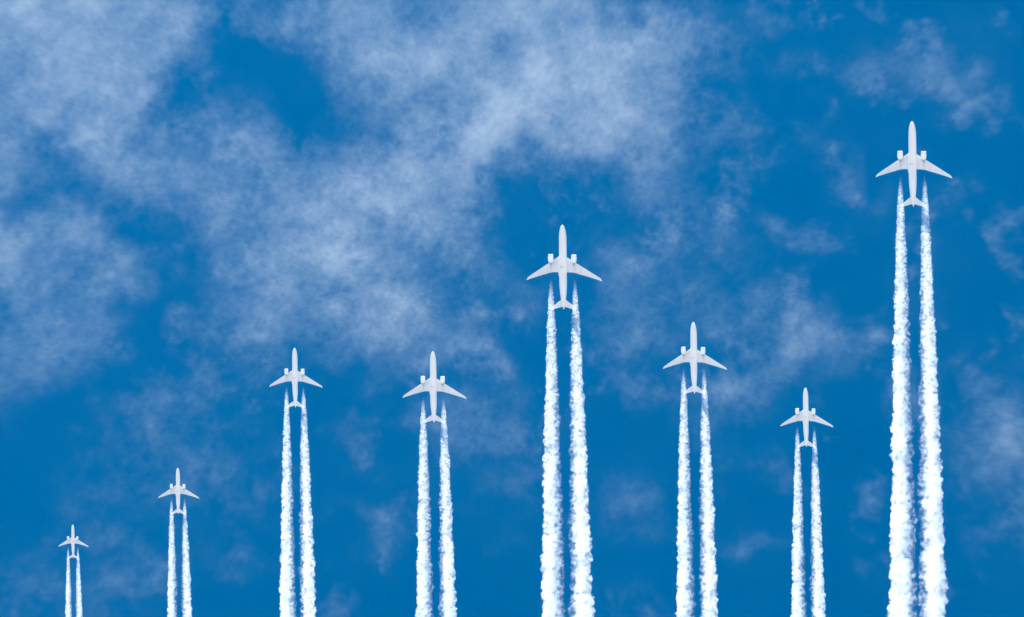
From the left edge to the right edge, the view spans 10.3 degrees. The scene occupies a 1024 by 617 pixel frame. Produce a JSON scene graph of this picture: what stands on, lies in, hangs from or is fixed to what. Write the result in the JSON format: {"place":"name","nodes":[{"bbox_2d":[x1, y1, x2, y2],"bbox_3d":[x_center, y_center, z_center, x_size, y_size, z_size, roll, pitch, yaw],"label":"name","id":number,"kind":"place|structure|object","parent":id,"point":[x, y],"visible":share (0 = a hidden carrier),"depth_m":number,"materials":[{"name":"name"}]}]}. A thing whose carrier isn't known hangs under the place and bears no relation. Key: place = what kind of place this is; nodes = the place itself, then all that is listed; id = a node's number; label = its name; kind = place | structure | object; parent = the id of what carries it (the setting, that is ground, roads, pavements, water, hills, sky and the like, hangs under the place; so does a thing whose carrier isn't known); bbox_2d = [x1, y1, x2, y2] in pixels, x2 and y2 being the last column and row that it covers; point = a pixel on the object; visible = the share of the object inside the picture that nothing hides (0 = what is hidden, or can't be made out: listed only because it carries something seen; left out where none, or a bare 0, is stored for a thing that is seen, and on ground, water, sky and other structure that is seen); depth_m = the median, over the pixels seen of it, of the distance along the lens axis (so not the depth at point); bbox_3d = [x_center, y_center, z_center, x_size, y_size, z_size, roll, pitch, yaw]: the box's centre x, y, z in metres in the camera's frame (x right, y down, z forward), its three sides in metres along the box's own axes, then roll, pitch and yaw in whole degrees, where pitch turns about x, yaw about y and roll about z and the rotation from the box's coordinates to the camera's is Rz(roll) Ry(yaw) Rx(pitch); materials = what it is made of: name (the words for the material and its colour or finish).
{"place":"outdoors","nodes":[
{"label":"outdoors","id":0,"kind":"place"},
{"bbox_2d":[58,525,87,558],"bbox_3d":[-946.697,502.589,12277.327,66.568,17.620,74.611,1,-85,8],"label":"airliner","id":1,"kind":"object","parent":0,"point":[73,540],"visible":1,"depth_m":12272.08,"materials":[{"name":"white paint"}]},
{"bbox_2d":[158,468,198,513],"bbox_3d":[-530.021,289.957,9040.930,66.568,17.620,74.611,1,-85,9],"label":"airliner","id":2,"kind":"object","parent":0,"point":[177,489],"visible":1,"depth_m":9035.49,"materials":[{"name":"white paint"}]},
{"bbox_2d":[269,348,322,407],"bbox_3d":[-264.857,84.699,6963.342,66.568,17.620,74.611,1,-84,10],"label":"airliner","id":3,"kind":"object","parent":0,"point":[294,375],"visible":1,"depth_m":6957.85,"materials":[{"name":"white paint"}]},
{"bbox_2d":[403,351,465,423],"bbox_3d":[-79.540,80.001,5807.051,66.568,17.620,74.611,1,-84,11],"label":"airliner","id":4,"kind":"object","parent":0,"point":[432,384],"visible":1,"depth_m":5801.38,"materials":[{"name":"white paint"}]},
{"bbox_2d":[0,0,1023,616],"label":"sky","id":5,"kind":"structure","parent":0,"point":[195,195],"materials":[{"name":"blue"}]},
{"bbox_2d":[527,225,601,309],"bbox_3d":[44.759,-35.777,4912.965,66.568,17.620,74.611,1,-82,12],"label":"airliner","id":6,"kind":"object","parent":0,"point":[562,264],"visible":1,"depth_m":4907.14,"materials":[{"name":"white paint"}]},
{"bbox_2d":[663,322,726,393],"bbox_3d":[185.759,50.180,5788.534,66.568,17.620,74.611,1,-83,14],"label":"airliner","id":7,"kind":"object","parent":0,"point":[693,355],"visible":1,"depth_m":5782.47,"materials":[{"name":"white paint"}]},
{"bbox_2d":[781,388,832,447],"bbox_3d":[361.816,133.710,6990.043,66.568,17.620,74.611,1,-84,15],"label":"airliner","id":8,"kind":"object","parent":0,"point":[805,415],"visible":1,"depth_m":6983.81,"materials":[{"name":"white paint"}]},
{"bbox_2d":[876,121,951,207],"bbox_3d":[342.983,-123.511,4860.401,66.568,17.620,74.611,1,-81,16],"label":"airliner","id":9,"kind":"object","parent":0,"point":[912,161],"visible":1,"depth_m":4854.12,"materials":[{"name":"white paint"}]}
]}

